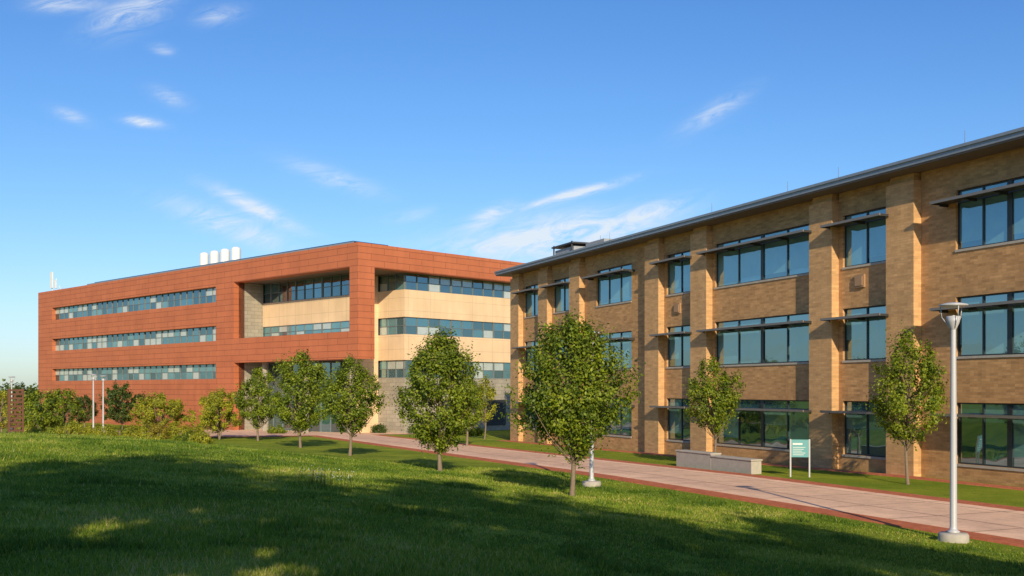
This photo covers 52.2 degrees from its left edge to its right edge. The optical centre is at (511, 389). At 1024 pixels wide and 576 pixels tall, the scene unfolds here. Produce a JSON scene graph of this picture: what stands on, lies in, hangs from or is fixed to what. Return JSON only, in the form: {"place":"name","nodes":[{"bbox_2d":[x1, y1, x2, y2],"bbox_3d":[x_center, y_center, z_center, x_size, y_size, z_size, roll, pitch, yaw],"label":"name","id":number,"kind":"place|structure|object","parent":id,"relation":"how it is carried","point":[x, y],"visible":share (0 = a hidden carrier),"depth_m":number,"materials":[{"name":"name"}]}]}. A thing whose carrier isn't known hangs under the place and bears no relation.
{"place":"outdoors","nodes":[
{"label":"outdoors","id":0,"kind":"place"},
{"bbox_2d":[116,429,412,435],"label":"plaza","id":1,"kind":"structure","parent":0,"point":[244,433],"depth_m":103.73,"materials":[{"name":"concrete"}]},
{"bbox_2d":[90,374,96,427],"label":"street lamp","id":2,"kind":"object","parent":1,"relation":"on","point":[93,378],"visible":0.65,"depth_m":99.94,"materials":[{"name":"metal"}]},
{"bbox_2d":[101,375,105,431],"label":"street lamp","id":3,"kind":"object","parent":1,"relation":"on","point":[103,380],"visible":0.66,"depth_m":107.94,"materials":[{"name":"metal"}]},
{"bbox_2d":[206,435,308,436],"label":"plaza brick band","id":4,"kind":"object","parent":1,"relation":"on","point":[251,436],"visible":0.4,"depth_m":94.66,"materials":[{"name":"red brick"}]},
{"bbox_2d":[0,390,1023,575],"bbox_3d":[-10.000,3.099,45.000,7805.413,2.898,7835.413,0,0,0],"label":"ground","id":5,"kind":"structure","parent":0,"point":[340,448],"depth_m":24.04,"materials":[{"name":"green plant"}]},
{"bbox_2d":[0,389,20,432],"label":"oak tree","id":6,"kind":"object","parent":5,"relation":"on","point":[3,411],"visible":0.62,"depth_m":104.88,"materials":[{"name":"green plant"}]},
{"bbox_2d":[9,376,14,428],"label":"street lamp","id":7,"kind":"object","parent":5,"relation":"on","point":[11,380],"visible":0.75,"depth_m":109.93,"materials":[{"name":"metal"}]},
{"bbox_2d":[7,389,23,433],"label":"perforated steel column","id":8,"kind":"structure","parent":5,"relation":"on","point":[9,426],"depth_m":77.64,"materials":[{"name":"metal"}]},
{"bbox_2d":[0,379,37,399],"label":"distant trees","id":9,"kind":"object","parent":5,"relation":"on","point":[7,386],"visible":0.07,"depth_m":327.93,"materials":[{"name":"green plant"}]},
{"bbox_2d":[3,381,41,415],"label":"oak tree","id":10,"kind":"object","parent":5,"relation":"on","point":[30,389],"visible":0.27,"depth_m":129.83,"materials":[{"name":"green plant"}]},
{"bbox_2d":[14,422,44,432],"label":"shrub","id":11,"kind":"object","parent":5,"relation":"on","point":[28,427],"visible":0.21,"depth_m":83.97,"materials":[{"name":"green plant"}]},
{"bbox_2d":[25,427,47,433],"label":"shrub","id":12,"kind":"object","parent":5,"relation":"on","point":[37,431],"visible":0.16,"depth_m":81.81,"materials":[{"name":"green plant"}]},
{"bbox_2d":[11,384,68,431],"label":"oak tree","id":13,"kind":"object","parent":5,"relation":"on","point":[48,405],"visible":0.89,"depth_m":87.35,"materials":[{"name":"green plant"}]},
{"bbox_2d":[42,425,60,433],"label":"shrub","id":14,"kind":"object","parent":5,"relation":"on","point":[50,430],"visible":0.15,"depth_m":78.48,"materials":[{"name":"green plant"}]},
{"bbox_2d":[41,386,84,429],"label":"oak tree","id":15,"kind":"object","parent":5,"relation":"on","point":[73,408],"visible":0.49,"depth_m":97.84,"materials":[{"name":"green plant"}]},
{"bbox_2d":[52,423,92,435],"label":"shrub","id":16,"kind":"object","parent":5,"relation":"on","point":[61,430],"visible":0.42,"depth_m":77.02,"materials":[{"name":"green plant"}]},
{"bbox_2d":[63,422,88,434],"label":"shrub","id":17,"kind":"object","parent":5,"relation":"on","point":[82,431],"visible":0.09,"depth_m":80.04,"materials":[{"name":"green plant"}]},
{"bbox_2d":[76,394,99,426],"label":"oak tree","id":18,"kind":"object","parent":5,"relation":"on","point":[88,402],"visible":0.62,"depth_m":123.61,"materials":[{"name":"green plant"}]},
{"bbox_2d":[77,424,102,434],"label":"shrub","id":19,"kind":"object","parent":5,"relation":"on","point":[90,427],"visible":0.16,"depth_m":91.53,"materials":[{"name":"green plant"}]},
{"bbox_2d":[89,419,122,435],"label":"shrub","id":20,"kind":"object","parent":5,"relation":"on","point":[99,430],"visible":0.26,"depth_m":80.16,"materials":[{"name":"green plant"}]},
{"bbox_2d":[93,428,131,437],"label":"shrub","id":21,"kind":"object","parent":5,"relation":"on","point":[112,433],"visible":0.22,"depth_m":78.34,"materials":[{"name":"green plant"}]},
{"bbox_2d":[107,424,127,434],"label":"shrub","id":22,"kind":"object","parent":5,"relation":"on","point":[119,426],"visible":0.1,"depth_m":92.00,"materials":[{"name":"green plant"}]},
{"bbox_2d":[98,379,145,429],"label":"oak tree","id":23,"kind":"object","parent":5,"relation":"on","point":[116,413],"visible":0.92,"depth_m":114.89,"materials":[{"name":"green plant"}]},
{"bbox_2d":[120,426,142,437],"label":"shrub","id":24,"kind":"object","parent":5,"relation":"on","point":[133,431],"visible":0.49,"depth_m":84.57,"materials":[{"name":"green plant"}]},
{"bbox_2d":[126,421,153,435],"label":"shrub","id":25,"kind":"object","parent":5,"relation":"on","point":[143,426],"visible":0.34,"depth_m":88.64,"materials":[{"name":"green plant"}]},
{"bbox_2d":[131,431,163,440],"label":"shrub","id":26,"kind":"object","parent":5,"relation":"on","point":[145,435],"visible":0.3,"depth_m":76.46,"materials":[{"name":"green plant"}]},
{"bbox_2d":[125,391,189,436],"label":"honey locust tree","id":27,"kind":"object","parent":5,"relation":"on","point":[153,403],"visible":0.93,"depth_m":91.34,"materials":[{"name":"green plant"}]},
{"bbox_2d":[146,420,170,438],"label":"shrub","id":28,"kind":"object","parent":5,"relation":"on","point":[156,428],"visible":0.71,"depth_m":89.19,"materials":[{"name":"green plant"}]},
{"bbox_2d":[158,422,193,437],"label":"shrub","id":29,"kind":"object","parent":5,"relation":"on","point":[174,432],"visible":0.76,"depth_m":90.95,"materials":[{"name":"green plant"}]},
{"bbox_2d":[173,428,192,440],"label":"shrub","id":30,"kind":"object","parent":5,"relation":"on","point":[177,437],"visible":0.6,"depth_m":77.39,"materials":[{"name":"green plant"}]},
{"bbox_2d":[185,424,204,433],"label":"shrub","id":31,"kind":"object","parent":5,"relation":"on","point":[196,427],"visible":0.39,"depth_m":93.52,"materials":[{"name":"green plant"}]},
{"bbox_2d":[187,428,214,443],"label":"shrub","id":32,"kind":"object","parent":5,"relation":"on","point":[199,437],"visible":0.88,"depth_m":75.80,"materials":[{"name":"green plant"}]},
{"bbox_2d":[185,385,249,439],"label":"honey locust tree","id":33,"kind":"object","parent":5,"relation":"on","point":[213,406],"visible":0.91,"depth_m":87.28,"materials":[{"name":"green plant"}]},
{"bbox_2d":[233,367,280,440],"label":"ornamental pear tree","id":34,"kind":"object","parent":5,"relation":"on","point":[258,409],"visible":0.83,"depth_m":84.29,"materials":[{"name":"green plant"}]},
{"bbox_2d":[267,423,286,433],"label":"shrub","id":35,"kind":"object","parent":5,"relation":"on","point":[275,430],"visible":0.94,"depth_m":103.52,"materials":[{"name":"green plant"}]},
{"bbox_2d":[38,242,523,429],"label":"terracotta walls","id":36,"kind":"structure","parent":5,"relation":"on","point":[230,351],"depth_m":116.38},
{"bbox_2d":[50,241,387,290],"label":"roof equipment","id":37,"kind":"object","parent":36,"relation":"on","point":[224,256],"visible":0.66,"depth_m":123.57,"materials":[{"name":"metal"}]},
{"bbox_2d":[55,273,509,431],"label":"window frames","id":38,"kind":"structure","parent":36,"relation":"attached to","point":[404,281],"depth_m":115.76,"materials":[{"name":"grey metal"}]},
{"bbox_2d":[56,274,509,432],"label":"window glass","id":39,"kind":"object","parent":38,"relation":"in","point":[410,329],"visible":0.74,"depth_m":114.83,"materials":[{"name":"blue glass"}]},
{"bbox_2d":[255,349,336,447],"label":"ornamental pear tree","id":40,"kind":"object","parent":5,"relation":"on","point":[304,404],"visible":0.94,"depth_m":70.27,"materials":[{"name":"green plant"}]},
{"bbox_2d":[279,465,367,486],"bbox_3d":[-4.333,2.077,24.510,2.245,0.590,2.593,0,0,0],"label":"wildflower clump","id":41,"kind":"object","parent":5,"relation":"on","point":[317,476],"visible":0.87,"depth_m":24.42,"materials":[{"name":"green plant"}]},
{"bbox_2d":[314,353,389,455],"bbox_3d":[-8.979,0.891,58.518,4.108,5.976,4.094,0,0,0],"label":"ornamental pear tree","id":42,"kind":"object","parent":5,"relation":"on","point":[349,392],"visible":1,"depth_m":57.92,"materials":[{"name":"green plant"}]},
{"bbox_2d":[244,276,509,433],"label":"cream walls","id":43,"kind":"structure","parent":5,"relation":"on","point":[259,315],"depth_m":110.00,"materials":[{"name":"beige stone"}]},
{"bbox_2d":[370,421,389,432],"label":"shrub","id":44,"kind":"object","parent":5,"relation":"on","point":[377,428],"visible":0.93,"depth_m":105.62,"materials":[{"name":"green plant"}]},
{"bbox_2d":[406,426,420,433],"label":"shrub","id":45,"kind":"object","parent":5,"relation":"on","point":[410,431],"visible":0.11,"depth_m":103.69,"materials":[{"name":"green plant"}]},
{"bbox_2d":[388,324,491,470],"bbox_3d":[-3.021,0.409,42.297,3.896,6.194,3.918,0,0,-26],"label":"ornamental pear tree","id":46,"kind":"object","parent":5,"relation":"on","point":[447,369],"visible":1,"depth_m":41.80,"materials":[{"name":"green plant"}]},
{"bbox_2d":[452,373,488,445],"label":"ornamental pear tree","id":47,"kind":"object","parent":5,"relation":"on","point":[482,403],"visible":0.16,"depth_m":74.92,"materials":[{"name":"green plant"}]},
{"bbox_2d":[464,425,486,435],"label":"shrub","id":48,"kind":"object","parent":5,"relation":"on","point":[477,431],"visible":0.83,"depth_m":97.48,"materials":[{"name":"green plant"}]},
{"bbox_2d":[473,372,499,438],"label":"young maple tree","id":49,"kind":"object","parent":5,"relation":"on","point":[489,393],"visible":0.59,"depth_m":88.91,"materials":[{"name":"green plant"}]},
{"bbox_2d":[495,301,645,495],"bbox_3d":[1.805,0.363,33.100,4.687,6.364,4.128,0,0,0],"label":"ornamental pear tree","id":50,"kind":"object","parent":5,"relation":"on","point":[590,407],"visible":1,"depth_m":32.28,"materials":[{"name":"green plant"}]},
{"bbox_2d":[582,331,600,486],"bbox_3d":[3.012,0.934,39.500,0.720,6.260,0.720,0,0,0],"label":"street lamp","id":51,"kind":"object","parent":5,"relation":"on","point":[591,481],"visible":0.24,"depth_m":39.42,"materials":[{"name":"metal"}]},
{"bbox_2d":[309,435,1023,547],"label":"brick edging","id":52,"kind":"object","parent":5,"relation":"on","point":[972,535],"visible":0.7,"depth_m":34.38,"materials":[{"name":"red brick"}]},
{"bbox_2d":[318,435,1023,539],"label":"walkway","id":53,"kind":"structure","parent":5,"relation":"on","point":[992,521],"depth_m":37.64,"materials":[{"name":"concrete"}]},
{"bbox_2d":[377,435,1023,510],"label":"brick edging","id":54,"kind":"object","parent":5,"relation":"on","point":[891,493],"visible":0.52,"depth_m":41.63,"materials":[{"name":"red brick"}]},
{"bbox_2d":[683,355,746,451],"bbox_3d":[9.964,1.027,51.883,3.158,5.924,3.616,0,0,0],"label":"ornamental pear tree","id":55,"kind":"object","parent":5,"relation":"on","point":[722,400],"visible":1,"depth_m":51.35,"materials":[{"name":"green plant"}]},
{"bbox_2d":[510,173,920,476],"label":"piers","id":56,"kind":"structure","parent":5,"relation":"on","point":[903,250],"depth_m":50.52,"materials":[{"name":"beige brick"}]},
{"bbox_2d":[675,450,762,473],"bbox_3d":[9.630,3.480,49.198,0.630,0.940,6.280,0,0,-23],"label":"concrete bench","id":57,"kind":"object","parent":5,"relation":"on","point":[703,460],"visible":0.81,"depth_m":48.80,"materials":[{"name":"beige concrete"}]},
{"bbox_2d":[497,440,1023,490],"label":"mow strip","id":58,"kind":"object","parent":5,"relation":"on","point":[931,479],"visible":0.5,"depth_m":46.96,"materials":[{"name":"brick"}]},
{"bbox_2d":[523,147,1023,486],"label":"walls","id":59,"kind":"structure","parent":5,"relation":"on","point":[951,271],"depth_m":49.01,"materials":[{"name":"beige brick"}]},
{"bbox_2d":[494,127,1023,276],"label":"roof","id":60,"kind":"structure","parent":59,"relation":"on","point":[949,156],"depth_m":50.95,"materials":[{"name":"metal"}]},
{"bbox_2d":[511,181,1023,418],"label":"sunshades","id":61,"kind":"object","parent":59,"relation":"attached to","point":[1000,190],"visible":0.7,"depth_m":50.68,"materials":[{"name":"metal"}]},
{"bbox_2d":[526,176,1023,468],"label":"window frames","id":62,"kind":"structure","parent":59,"relation":"attached to","point":[1010,332],"depth_m":48.13,"materials":[{"name":"black metal"}]},
{"bbox_2d":[527,178,1023,466],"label":"window glass","id":63,"kind":"object","parent":62,"relation":"in","point":[775,346],"visible":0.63,"depth_m":52.04,"materials":[{"name":"blue glass"}]},
{"bbox_2d":[790,439,809,476],"bbox_3d":[12.293,3.040,44.600,0.840,1.820,0.060,0,0,12],"label":"wayfinding sign","id":64,"kind":"object","parent":5,"relation":"on","point":[799,448],"visible":0.92,"depth_m":44.58,"materials":[{"name":"teal metal"}]},
{"bbox_2d":[865,320,949,484],"bbox_3d":[15.565,0.579,41.122,3.211,6.658,4.295,0,0,20],"label":"ornamental pear tree","id":65,"kind":"object","parent":5,"relation":"on","point":[899,402],"visible":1,"depth_m":40.74,"materials":[{"name":"green plant"}]},
{"bbox_2d":[938,302,968,542],"bbox_3d":[10.858,0.994,25.700,0.720,6.260,0.720,0,0,0],"label":"street lamp","id":66,"kind":"object","parent":5,"relation":"on","point":[953,534],"visible":0.95,"depth_m":25.63,"materials":[{"name":"metal"}]},
{"bbox_2d":[0,0,1023,389],"label":"sky","id":67,"kind":"structure","parent":0,"point":[138,137],"materials":[{"name":"blue"}]}
]}

